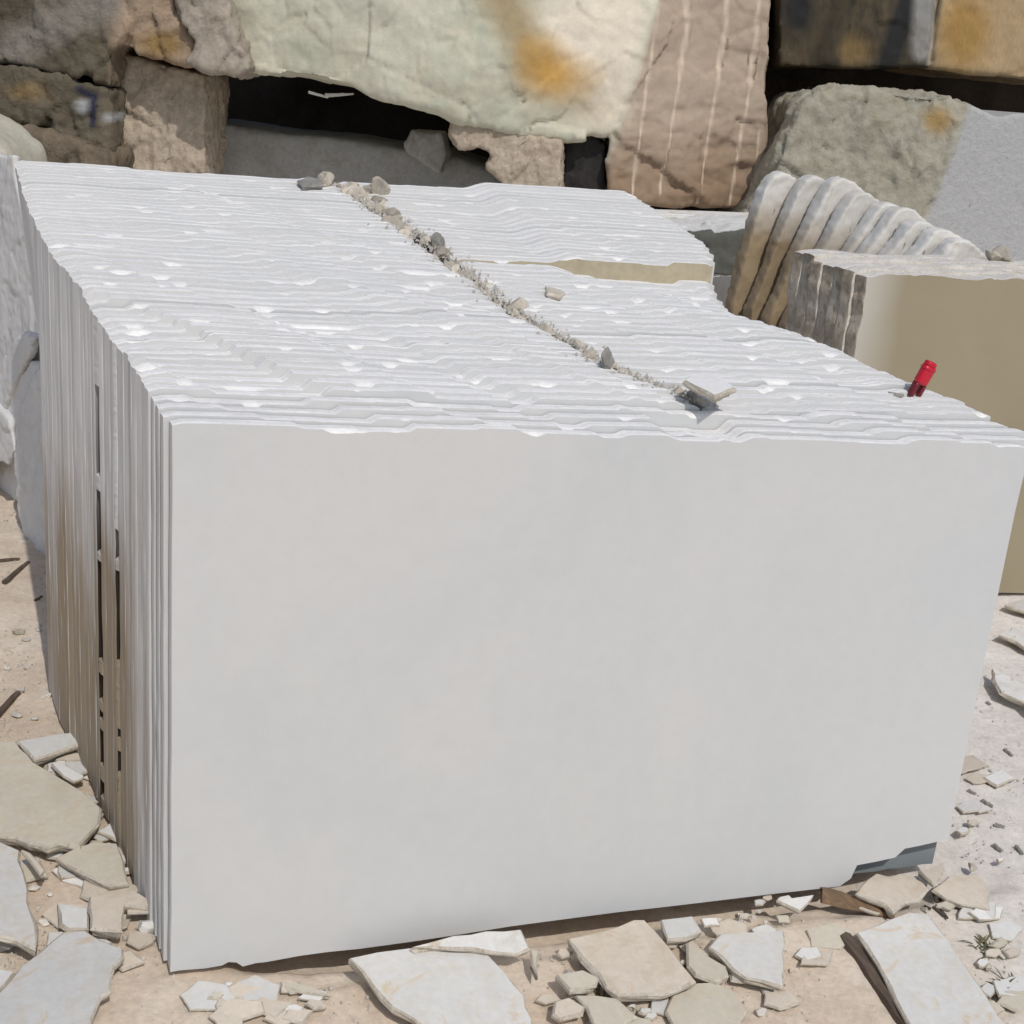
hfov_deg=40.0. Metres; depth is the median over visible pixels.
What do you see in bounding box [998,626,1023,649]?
slab fragment
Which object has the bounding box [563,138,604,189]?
prop block
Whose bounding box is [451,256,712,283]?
marble slab
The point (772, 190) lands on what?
rounded slab
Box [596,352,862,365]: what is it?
marble slab
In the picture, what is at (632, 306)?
marble slab
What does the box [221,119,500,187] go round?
rock block
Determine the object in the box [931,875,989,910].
slab fragment
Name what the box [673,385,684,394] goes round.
rubble stone
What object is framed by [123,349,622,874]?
marble slab
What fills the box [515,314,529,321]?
rubble stone
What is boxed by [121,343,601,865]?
marble slab
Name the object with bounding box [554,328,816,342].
marble slab
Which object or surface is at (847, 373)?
marble slab
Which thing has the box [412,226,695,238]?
marble slab
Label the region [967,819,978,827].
slab fragment
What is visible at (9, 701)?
dark splinter
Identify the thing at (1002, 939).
slab fragment
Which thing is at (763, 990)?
marble chip
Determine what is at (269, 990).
slab fragment
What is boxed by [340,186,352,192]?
rubble stone
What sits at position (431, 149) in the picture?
rock block
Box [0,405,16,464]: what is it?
leaning slab
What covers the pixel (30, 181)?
marble slab
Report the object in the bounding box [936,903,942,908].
slab fragment
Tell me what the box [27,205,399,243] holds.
marble slab
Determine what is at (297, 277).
marble slab
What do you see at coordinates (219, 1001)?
slab fragment
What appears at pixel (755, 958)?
slab fragment
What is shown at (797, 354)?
marble slab
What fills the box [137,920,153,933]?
pebble
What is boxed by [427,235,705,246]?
marble slab
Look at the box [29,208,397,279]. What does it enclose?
marble slab
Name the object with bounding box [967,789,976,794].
stone splinter
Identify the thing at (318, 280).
marble slab
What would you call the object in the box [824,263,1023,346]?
marble slab
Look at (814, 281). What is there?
marble slab
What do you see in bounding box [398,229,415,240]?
rubble stone
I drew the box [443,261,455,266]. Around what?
rubble stone
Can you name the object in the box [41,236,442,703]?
marble slab
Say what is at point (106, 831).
slab fragment
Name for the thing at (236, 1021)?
slab fragment
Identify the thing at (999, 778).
slab fragment
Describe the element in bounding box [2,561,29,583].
dark splinter
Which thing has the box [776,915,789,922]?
slab fragment
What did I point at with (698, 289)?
marble slab
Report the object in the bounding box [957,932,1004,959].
dry weed
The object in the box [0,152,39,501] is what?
leaning slab
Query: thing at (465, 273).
rubble stone
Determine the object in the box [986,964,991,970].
slab fragment
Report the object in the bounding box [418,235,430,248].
rubble stone
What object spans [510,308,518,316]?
rubble stone
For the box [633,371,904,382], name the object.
marble slab
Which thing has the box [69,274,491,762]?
marble slab
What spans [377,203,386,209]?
rubble stone
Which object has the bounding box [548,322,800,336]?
marble slab
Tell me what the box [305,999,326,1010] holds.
slab fragment
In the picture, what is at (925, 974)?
slab fragment
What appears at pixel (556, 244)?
marble slab
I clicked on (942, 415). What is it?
marble slab
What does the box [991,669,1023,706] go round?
slab fragment
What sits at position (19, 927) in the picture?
slab fragment
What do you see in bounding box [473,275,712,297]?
marble slab
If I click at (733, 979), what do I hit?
slab fragment
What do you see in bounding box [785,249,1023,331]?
marble slab
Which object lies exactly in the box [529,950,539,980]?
slab fragment
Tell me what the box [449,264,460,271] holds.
rubble stone
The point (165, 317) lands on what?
marble slab
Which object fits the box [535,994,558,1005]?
slab fragment
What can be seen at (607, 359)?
rubble stone
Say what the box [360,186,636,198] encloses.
marble slab
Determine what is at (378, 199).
rubble stone
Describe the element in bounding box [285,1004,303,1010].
slab fragment
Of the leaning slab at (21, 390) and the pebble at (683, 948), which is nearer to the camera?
the pebble at (683, 948)
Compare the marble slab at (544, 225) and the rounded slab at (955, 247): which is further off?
the rounded slab at (955, 247)
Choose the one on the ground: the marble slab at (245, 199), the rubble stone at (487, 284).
the marble slab at (245, 199)
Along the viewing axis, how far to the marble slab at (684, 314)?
3.12 m
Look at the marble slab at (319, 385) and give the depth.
2.46 m
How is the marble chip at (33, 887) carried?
on the ground
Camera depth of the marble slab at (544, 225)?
3.62 m
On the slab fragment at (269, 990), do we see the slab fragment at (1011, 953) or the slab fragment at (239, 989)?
the slab fragment at (239, 989)
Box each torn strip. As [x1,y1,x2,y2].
[308,91,325,97]
[325,93,353,97]
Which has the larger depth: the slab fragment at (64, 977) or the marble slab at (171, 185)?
the marble slab at (171, 185)
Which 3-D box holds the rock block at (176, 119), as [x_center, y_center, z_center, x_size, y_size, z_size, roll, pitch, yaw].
[-2.765,-2.923,11.238,0.920,1.424,0.979,5,18,1]
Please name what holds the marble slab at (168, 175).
on the ground
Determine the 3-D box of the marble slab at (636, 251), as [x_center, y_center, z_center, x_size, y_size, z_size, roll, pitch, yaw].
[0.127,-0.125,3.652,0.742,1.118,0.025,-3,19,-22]
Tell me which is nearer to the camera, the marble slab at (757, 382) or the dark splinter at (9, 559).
the marble slab at (757, 382)
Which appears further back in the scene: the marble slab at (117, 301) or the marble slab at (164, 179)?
the marble slab at (164, 179)
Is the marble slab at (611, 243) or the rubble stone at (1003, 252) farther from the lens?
the rubble stone at (1003, 252)
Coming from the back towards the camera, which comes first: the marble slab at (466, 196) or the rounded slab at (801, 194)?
the rounded slab at (801, 194)
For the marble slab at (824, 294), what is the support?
on the ground
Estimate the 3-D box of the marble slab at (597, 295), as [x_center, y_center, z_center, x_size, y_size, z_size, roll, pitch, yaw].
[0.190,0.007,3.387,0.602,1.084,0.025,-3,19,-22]
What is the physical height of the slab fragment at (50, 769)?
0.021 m
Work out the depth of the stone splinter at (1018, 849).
3.27 m
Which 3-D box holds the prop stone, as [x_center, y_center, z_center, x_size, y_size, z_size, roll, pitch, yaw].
[-0.033,-2.565,10.725,0.912,0.803,0.604,5,18,0]
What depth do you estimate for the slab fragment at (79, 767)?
3.02 m
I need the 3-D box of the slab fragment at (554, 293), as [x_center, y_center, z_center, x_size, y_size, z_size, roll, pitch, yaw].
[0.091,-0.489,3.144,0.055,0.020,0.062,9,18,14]
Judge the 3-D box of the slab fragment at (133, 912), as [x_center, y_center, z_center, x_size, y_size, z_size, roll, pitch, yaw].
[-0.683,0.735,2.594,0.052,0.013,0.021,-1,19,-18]
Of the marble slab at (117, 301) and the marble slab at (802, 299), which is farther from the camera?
the marble slab at (802, 299)
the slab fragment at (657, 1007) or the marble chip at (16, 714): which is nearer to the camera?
the slab fragment at (657, 1007)
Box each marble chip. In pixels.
[11,712,21,717]
[28,884,40,890]
[36,918,49,926]
[40,693,51,698]
[756,1007,766,1016]
[761,988,769,994]
[921,907,927,912]
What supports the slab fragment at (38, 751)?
on the ground
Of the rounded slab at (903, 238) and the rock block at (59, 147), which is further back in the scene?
the rock block at (59, 147)
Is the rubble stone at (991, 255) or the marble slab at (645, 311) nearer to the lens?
the marble slab at (645, 311)
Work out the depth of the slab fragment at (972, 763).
3.61 m
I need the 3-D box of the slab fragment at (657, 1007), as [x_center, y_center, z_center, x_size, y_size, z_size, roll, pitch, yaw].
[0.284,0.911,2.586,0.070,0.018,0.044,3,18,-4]
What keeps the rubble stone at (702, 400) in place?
on the marble slab at (759, 405)
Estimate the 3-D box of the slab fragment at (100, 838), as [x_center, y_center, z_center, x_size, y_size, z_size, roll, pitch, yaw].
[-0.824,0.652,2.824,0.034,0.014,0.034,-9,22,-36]
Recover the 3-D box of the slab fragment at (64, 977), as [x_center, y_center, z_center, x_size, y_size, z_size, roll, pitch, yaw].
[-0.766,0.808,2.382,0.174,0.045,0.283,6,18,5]
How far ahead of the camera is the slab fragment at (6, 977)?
2.40 m
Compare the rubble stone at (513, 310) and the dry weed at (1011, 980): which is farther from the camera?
the rubble stone at (513, 310)
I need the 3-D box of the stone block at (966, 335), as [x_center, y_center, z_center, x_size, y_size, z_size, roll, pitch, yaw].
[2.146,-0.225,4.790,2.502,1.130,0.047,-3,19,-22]
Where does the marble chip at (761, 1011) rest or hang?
on the ground
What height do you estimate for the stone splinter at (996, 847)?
0.011 m
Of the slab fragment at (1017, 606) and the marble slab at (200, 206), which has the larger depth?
the slab fragment at (1017, 606)
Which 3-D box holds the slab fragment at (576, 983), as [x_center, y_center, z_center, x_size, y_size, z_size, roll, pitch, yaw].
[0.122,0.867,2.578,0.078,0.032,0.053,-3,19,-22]
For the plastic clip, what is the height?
0.081 m
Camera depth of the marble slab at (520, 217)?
3.67 m
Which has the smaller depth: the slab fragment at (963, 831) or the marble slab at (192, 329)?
the marble slab at (192, 329)
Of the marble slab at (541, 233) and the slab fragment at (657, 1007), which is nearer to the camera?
the slab fragment at (657, 1007)
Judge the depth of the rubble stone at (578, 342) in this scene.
2.88 m
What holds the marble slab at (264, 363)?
on the ground
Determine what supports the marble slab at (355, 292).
on the ground
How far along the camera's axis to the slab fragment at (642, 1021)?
2.52 m
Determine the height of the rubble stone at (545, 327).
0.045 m
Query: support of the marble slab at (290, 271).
on the ground
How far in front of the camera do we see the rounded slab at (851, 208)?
5.04 m
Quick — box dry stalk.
[932,906,944,916]
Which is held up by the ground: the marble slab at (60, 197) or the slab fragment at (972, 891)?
the marble slab at (60, 197)
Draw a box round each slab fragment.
[0,741,101,854]
[0,842,38,956]
[0,931,123,1023]
[0,969,15,990]
[17,733,77,764]
[20,858,41,864]
[21,850,45,877]
[21,862,47,882]
[38,757,57,766]
[41,902,89,929]
[46,851,64,859]
[46,931,64,945]
[47,761,65,776]
[50,763,83,784]
[51,867,83,887]
[56,753,79,760]
[56,843,128,890]
[57,904,88,932]
[58,754,86,775]
[58,864,79,879]
[65,751,79,763]
[80,879,137,900]
[87,795,97,803]
[87,891,147,938]
[88,840,102,843]
[89,912,132,929]
[93,831,109,842]
[97,824,115,841]
[117,951,144,971]
[123,912,130,920]
[126,931,153,950]
[127,910,148,915]
[180,981,236,1011]
[207,992,223,999]
[208,1008,235,1023]
[214,999,264,1021]
[215,996,238,1007]
[219,982,260,999]
[225,1015,242,1023]
[239,975,280,1000]
[258,997,290,1017]
[263,1011,290,1023]
[281,981,298,993]
[281,982,330,998]
[282,1009,312,1023]
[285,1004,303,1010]
[286,988,298,994]
[297,176,323,188]
[298,990,327,1000]
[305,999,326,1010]
[348,948,531,1023]
[410,930,529,957]
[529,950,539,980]
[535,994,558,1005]
[545,286,564,299]
[551,998,583,1022]
[555,970,598,998]
[556,948,572,959]
[567,920,695,1001]
[574,996,637,1023]
[627,1004,636,1011]
[630,1017,652,1023]
[638,1008,651,1016]
[644,1013,657,1021]
[650,1000,668,1016]
[660,916,701,945]
[662,938,678,948]
[665,983,747,1023]
[680,960,685,966]
[682,372,736,402]
[686,941,728,984]
[700,918,719,928]
[708,931,785,990]
[709,918,747,936]
[729,972,755,985]
[739,913,750,920]
[751,924,776,931]
[754,899,765,906]
[762,894,771,900]
[764,990,801,1010]
[776,895,790,901]
[776,895,813,913]
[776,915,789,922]
[794,947,822,960]
[800,950,833,966]
[806,923,856,949]
[855,874,928,916]
[855,913,1003,1023]
[859,907,879,915]
[918,863,944,887]
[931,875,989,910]
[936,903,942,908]
[940,901,955,910]
[956,800,981,813]
[956,827,969,836]
[958,902,995,919]
[961,755,987,773]
[965,772,985,784]
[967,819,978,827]
[968,906,1002,921]
[976,959,989,968]
[977,805,992,813]
[981,983,995,998]
[983,769,1015,787]
[985,949,1001,957]
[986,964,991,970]
[988,920,1022,941]
[989,940,1006,948]
[990,1001,1004,1013]
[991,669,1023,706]
[992,937,1008,943]
[992,975,1023,997]
[996,858,1003,863]
[996,991,1023,1012]
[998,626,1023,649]
[1003,948,1019,958]
[1004,599,1023,613]
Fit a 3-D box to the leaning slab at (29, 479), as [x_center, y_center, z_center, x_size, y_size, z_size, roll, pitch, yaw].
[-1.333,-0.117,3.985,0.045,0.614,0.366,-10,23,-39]
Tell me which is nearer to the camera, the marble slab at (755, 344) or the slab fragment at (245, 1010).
the slab fragment at (245, 1010)
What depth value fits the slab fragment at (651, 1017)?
2.55 m
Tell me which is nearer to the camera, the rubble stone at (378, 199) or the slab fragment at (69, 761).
the slab fragment at (69, 761)
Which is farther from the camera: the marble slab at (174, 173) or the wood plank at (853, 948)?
the marble slab at (174, 173)
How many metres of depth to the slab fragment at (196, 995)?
2.44 m
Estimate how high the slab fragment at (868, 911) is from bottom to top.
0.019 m
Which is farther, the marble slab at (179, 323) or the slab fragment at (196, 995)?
the marble slab at (179, 323)
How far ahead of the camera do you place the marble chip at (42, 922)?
2.57 m
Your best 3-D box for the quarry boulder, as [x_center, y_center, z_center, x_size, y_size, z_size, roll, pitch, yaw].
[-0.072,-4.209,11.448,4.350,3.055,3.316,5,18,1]
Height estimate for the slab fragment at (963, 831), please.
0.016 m
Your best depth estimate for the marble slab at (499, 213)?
3.72 m
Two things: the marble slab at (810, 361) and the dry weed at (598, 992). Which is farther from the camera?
the marble slab at (810, 361)
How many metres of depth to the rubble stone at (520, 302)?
3.02 m
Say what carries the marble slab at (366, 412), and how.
on the ground
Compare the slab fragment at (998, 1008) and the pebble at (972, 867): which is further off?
the pebble at (972, 867)
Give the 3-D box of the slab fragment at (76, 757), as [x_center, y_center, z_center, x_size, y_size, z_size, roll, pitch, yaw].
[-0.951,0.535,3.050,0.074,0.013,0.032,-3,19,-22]
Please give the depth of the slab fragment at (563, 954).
2.68 m
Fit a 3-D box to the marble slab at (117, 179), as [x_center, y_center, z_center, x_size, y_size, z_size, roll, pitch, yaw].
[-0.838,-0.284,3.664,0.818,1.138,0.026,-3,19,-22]
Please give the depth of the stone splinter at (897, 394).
2.95 m
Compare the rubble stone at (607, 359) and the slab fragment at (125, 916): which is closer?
the slab fragment at (125, 916)
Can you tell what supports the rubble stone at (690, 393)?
on the marble slab at (778, 397)
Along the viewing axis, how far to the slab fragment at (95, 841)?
2.80 m
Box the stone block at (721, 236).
[667,214,748,277]
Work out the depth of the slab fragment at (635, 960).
2.64 m
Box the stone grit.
[0,183,1023,1023]
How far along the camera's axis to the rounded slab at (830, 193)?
5.10 m
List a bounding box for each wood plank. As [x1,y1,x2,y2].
[820,887,894,918]
[840,932,904,1023]
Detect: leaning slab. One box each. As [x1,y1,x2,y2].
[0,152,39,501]
[0,331,38,409]
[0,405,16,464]
[8,360,39,425]
[15,368,45,555]
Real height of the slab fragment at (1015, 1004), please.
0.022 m
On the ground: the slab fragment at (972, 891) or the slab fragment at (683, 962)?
the slab fragment at (683, 962)
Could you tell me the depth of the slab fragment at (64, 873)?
2.69 m
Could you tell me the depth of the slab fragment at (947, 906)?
3.00 m
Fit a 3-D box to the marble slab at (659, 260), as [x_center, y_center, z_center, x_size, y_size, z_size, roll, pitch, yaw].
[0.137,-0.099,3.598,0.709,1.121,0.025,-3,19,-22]
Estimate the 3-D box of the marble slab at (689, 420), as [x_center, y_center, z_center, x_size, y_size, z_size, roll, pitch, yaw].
[0.184,0.284,2.748,1.734,1.067,0.030,-3,19,-22]
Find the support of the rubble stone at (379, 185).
on the marble slab at (480, 198)
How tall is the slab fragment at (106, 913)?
0.038 m
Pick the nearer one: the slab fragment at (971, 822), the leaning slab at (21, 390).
the slab fragment at (971, 822)
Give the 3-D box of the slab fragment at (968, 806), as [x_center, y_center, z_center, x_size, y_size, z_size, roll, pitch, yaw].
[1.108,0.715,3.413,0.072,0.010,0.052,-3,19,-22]
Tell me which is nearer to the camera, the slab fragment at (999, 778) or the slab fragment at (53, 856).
the slab fragment at (53, 856)
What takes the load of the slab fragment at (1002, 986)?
on the ground
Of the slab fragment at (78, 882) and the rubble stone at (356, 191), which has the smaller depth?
the slab fragment at (78, 882)
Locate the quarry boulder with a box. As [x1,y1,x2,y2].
[230,0,770,209]
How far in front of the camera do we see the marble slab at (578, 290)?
3.23 m
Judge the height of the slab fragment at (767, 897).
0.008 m
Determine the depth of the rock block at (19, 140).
9.41 m
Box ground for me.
[0,189,1023,1023]
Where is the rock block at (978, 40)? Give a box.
[765,0,1023,84]
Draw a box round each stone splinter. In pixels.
[889,392,903,396]
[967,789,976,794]
[980,798,992,807]
[992,843,1003,851]
[994,822,1004,828]
[1003,748,1013,756]
[1014,844,1023,854]
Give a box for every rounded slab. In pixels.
[725,171,796,315]
[742,175,825,320]
[761,177,864,326]
[778,191,878,328]
[840,202,898,252]
[854,206,926,254]
[877,219,932,254]
[903,226,962,254]
[930,238,986,257]
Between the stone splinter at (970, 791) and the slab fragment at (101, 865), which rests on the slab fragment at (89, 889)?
the slab fragment at (101, 865)
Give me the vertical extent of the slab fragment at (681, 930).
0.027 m
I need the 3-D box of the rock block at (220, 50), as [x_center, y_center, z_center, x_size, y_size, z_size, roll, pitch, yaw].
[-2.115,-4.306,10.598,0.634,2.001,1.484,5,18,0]
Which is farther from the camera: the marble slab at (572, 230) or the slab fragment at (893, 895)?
the marble slab at (572, 230)
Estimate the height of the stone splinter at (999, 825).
0.010 m
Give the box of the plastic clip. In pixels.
[907,360,936,396]
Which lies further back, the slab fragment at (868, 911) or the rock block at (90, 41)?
the rock block at (90, 41)
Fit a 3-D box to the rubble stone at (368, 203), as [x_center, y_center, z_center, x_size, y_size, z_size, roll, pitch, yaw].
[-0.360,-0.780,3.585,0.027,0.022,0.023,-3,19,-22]
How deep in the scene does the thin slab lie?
8.99 m
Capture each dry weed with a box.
[595,985,634,1008]
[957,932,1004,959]
[987,968,1017,984]
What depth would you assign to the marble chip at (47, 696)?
3.29 m
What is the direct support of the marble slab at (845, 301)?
on the ground
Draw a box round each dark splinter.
[0,558,19,561]
[0,691,20,716]
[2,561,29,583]
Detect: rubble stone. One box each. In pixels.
[317,171,334,186]
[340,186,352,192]
[346,182,359,186]
[346,186,365,203]
[362,184,371,193]
[365,201,374,206]
[371,176,390,194]
[371,195,387,202]
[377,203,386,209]
[381,207,400,215]
[382,216,404,228]
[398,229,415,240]
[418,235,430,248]
[424,238,431,247]
[430,232,444,249]
[435,246,450,263]
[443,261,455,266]
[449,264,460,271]
[455,269,471,280]
[479,281,492,287]
[510,297,528,313]
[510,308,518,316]
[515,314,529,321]
[537,323,552,336]
[571,339,587,349]
[582,349,594,359]
[601,347,613,368]
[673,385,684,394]
[687,390,697,397]
[693,396,706,406]
[985,250,1001,260]
[992,245,1012,261]
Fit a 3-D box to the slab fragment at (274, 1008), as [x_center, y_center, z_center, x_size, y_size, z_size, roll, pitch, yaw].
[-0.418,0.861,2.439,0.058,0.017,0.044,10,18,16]
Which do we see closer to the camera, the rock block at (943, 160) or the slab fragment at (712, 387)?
the slab fragment at (712, 387)
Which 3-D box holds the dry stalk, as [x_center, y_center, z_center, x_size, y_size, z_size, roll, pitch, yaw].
[0.908,0.851,2.995,0.009,0.008,0.037,-3,19,-22]
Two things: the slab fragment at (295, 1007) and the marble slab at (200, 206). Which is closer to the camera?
the slab fragment at (295, 1007)
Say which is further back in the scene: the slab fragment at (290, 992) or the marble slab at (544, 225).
the marble slab at (544, 225)
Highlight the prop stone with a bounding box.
[449,124,564,186]
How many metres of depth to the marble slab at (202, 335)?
2.64 m
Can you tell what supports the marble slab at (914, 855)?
on the ground
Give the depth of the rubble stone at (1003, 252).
4.65 m
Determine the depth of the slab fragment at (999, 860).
3.20 m
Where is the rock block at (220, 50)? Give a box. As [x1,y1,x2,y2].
[175,0,263,80]
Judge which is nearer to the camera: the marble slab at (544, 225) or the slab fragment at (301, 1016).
the slab fragment at (301, 1016)
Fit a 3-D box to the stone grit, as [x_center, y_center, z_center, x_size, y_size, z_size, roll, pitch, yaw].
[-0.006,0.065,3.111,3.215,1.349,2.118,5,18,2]
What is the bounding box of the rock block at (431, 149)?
[404,127,451,172]
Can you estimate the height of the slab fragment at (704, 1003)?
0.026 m
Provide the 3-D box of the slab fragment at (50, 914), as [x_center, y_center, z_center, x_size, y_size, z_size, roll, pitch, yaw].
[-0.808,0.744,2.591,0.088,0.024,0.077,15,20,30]
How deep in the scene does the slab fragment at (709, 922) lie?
2.83 m
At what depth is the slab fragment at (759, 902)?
2.92 m
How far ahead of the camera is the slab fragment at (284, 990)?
2.48 m
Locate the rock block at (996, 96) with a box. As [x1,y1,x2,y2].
[764,69,1023,112]
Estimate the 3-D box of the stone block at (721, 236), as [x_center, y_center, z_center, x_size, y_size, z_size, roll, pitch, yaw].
[1.278,-1.641,8.579,0.841,0.369,1.046,5,18,0]
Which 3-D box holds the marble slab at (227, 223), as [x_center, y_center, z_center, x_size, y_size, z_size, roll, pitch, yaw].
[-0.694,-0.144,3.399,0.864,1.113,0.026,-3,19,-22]
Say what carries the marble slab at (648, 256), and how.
on the ground
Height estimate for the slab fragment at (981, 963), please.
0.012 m
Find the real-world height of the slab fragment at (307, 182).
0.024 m
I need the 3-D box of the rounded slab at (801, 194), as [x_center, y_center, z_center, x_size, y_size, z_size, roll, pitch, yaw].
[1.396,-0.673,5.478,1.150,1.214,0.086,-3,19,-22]
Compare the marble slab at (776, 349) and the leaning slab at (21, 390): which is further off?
the leaning slab at (21, 390)
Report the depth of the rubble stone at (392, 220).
3.46 m
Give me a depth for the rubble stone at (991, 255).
4.64 m
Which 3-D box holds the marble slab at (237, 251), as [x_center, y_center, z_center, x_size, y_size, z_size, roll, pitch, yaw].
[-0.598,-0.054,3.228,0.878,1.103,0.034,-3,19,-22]
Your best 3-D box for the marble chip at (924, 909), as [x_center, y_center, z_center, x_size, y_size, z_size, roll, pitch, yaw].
[0.877,0.846,2.995,0.014,0.011,0.020,10,18,17]
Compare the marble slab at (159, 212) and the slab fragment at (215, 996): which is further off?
the marble slab at (159, 212)
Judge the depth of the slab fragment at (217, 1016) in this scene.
2.40 m
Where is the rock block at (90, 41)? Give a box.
[0,0,195,85]
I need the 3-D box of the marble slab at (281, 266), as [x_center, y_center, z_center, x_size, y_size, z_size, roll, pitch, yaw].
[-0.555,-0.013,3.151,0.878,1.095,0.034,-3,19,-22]
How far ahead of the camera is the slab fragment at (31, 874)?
2.68 m
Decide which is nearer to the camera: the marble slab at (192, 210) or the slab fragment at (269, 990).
the slab fragment at (269, 990)
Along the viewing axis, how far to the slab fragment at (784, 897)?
2.94 m
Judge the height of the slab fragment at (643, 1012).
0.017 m
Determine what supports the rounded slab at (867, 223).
on the ground
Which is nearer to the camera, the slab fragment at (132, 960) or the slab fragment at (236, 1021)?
the slab fragment at (236, 1021)
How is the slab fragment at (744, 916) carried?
on the ground
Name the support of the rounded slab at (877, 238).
on the ground
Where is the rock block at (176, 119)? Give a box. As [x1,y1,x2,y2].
[110,54,230,173]
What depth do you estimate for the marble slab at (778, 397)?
2.85 m
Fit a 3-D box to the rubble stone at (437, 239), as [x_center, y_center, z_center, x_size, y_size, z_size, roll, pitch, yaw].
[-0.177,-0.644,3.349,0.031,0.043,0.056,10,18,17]
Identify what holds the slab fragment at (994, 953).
on the ground
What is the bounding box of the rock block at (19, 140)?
[0,114,47,161]
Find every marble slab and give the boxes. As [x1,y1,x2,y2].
[14,160,304,325]
[15,163,333,316]
[15,166,340,323]
[17,169,340,311]
[17,172,352,285]
[19,176,357,298]
[19,179,363,293]
[21,183,366,272]
[22,188,369,271]
[22,191,379,270]
[24,195,381,258]
[25,198,381,246]
[27,201,391,225]
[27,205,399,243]
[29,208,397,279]
[29,212,408,335]
[32,215,413,323]
[34,219,421,320]
[35,223,424,478]
[36,227,431,692]
[40,231,438,696]
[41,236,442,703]
[44,240,445,712]
[47,243,448,719]
[49,248,451,727]
[53,255,461,732]
[57,260,473,732]
[60,264,478,738]
[66,268,481,753]
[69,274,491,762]
[73,279,498,773]
[79,284,507,780]
[83,289,516,786]
[86,295,512,797]
[90,301,528,804]
[93,308,538,811]
[97,312,550,819]
[102,317,559,827]
[106,322,570,834]
[109,328,578,845]
[113,332,582,848]
[116,337,597,856]
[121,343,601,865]
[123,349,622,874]
[128,355,638,883]
[131,362,654,893]
[136,369,674,895]
[141,377,688,898]
[144,384,699,920]
[151,394,1007,935]
[156,402,1023,948]
[160,411,1023,960]
[168,419,1023,971]
[340,182,628,193]
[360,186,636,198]
[363,196,654,209]
[364,189,641,201]
[366,199,660,213]
[369,192,649,206]
[384,203,663,216]
[386,206,671,221]
[401,210,675,224]
[401,214,683,229]
[402,217,686,231]
[406,222,694,236]
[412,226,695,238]
[414,230,703,243]
[426,238,708,252]
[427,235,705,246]
[445,242,709,252]
[446,246,713,259]
[449,252,714,283]
[450,250,712,261]
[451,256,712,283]
[460,261,713,290]
[461,266,714,293]
[471,271,716,298]
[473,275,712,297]
[481,279,722,304]
[488,283,723,306]
[490,287,727,310]
[495,292,733,314]
[501,297,735,315]
[520,307,772,325]
[526,312,787,330]
[528,303,731,314]
[531,317,802,336]
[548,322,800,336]
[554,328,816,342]
[563,334,828,347]
[569,339,843,353]
[582,346,854,359]
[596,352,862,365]
[614,358,877,371]
[619,365,895,377]
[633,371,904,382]
[647,377,925,389]
[668,385,942,397]
[683,392,964,405]
[695,400,975,410]
[710,407,990,420]
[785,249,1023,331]
[794,252,1023,335]
[803,257,1023,338]
[813,263,1023,343]
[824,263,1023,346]
[831,266,1023,351]
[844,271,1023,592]
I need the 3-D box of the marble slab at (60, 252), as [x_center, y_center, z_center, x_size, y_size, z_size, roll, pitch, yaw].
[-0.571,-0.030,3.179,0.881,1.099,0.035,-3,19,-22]
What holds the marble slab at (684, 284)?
on the ground
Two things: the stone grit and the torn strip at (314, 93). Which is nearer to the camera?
the stone grit
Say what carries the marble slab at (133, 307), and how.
on the ground
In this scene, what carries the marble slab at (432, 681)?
on the ground
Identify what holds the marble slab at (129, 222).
on the ground
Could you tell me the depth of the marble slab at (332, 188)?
3.48 m
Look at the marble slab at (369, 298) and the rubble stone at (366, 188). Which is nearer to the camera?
the marble slab at (369, 298)
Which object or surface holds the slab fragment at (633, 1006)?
on the ground
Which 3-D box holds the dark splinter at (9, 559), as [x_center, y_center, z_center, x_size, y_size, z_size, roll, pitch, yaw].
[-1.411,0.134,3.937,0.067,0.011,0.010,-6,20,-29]
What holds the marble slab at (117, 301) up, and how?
on the ground
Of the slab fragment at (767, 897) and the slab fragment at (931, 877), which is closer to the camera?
the slab fragment at (767, 897)
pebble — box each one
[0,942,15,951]
[12,629,25,634]
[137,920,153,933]
[679,944,685,952]
[968,863,977,871]
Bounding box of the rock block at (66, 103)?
[0,64,126,148]
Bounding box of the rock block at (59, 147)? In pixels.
[15,121,134,167]
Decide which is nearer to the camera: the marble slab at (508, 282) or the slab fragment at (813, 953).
the slab fragment at (813, 953)
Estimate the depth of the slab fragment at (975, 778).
3.54 m
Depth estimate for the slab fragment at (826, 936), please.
2.85 m
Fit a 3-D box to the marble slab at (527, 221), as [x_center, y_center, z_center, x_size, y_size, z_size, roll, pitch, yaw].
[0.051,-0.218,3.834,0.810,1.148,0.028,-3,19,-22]
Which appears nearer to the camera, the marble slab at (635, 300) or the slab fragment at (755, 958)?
the slab fragment at (755, 958)
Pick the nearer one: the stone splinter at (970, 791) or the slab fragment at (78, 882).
the slab fragment at (78, 882)
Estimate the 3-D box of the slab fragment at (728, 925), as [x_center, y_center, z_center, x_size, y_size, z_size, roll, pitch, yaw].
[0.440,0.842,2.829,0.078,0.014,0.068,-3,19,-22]
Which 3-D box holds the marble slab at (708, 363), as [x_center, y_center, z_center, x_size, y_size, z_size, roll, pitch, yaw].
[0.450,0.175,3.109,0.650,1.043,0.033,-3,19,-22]
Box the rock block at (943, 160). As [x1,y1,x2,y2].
[717,84,1023,260]
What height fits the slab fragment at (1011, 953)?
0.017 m
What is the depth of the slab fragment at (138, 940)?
2.55 m
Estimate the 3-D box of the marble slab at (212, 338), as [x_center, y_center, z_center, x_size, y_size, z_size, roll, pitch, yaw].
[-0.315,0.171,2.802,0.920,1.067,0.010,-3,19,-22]
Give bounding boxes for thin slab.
[655,209,748,218]

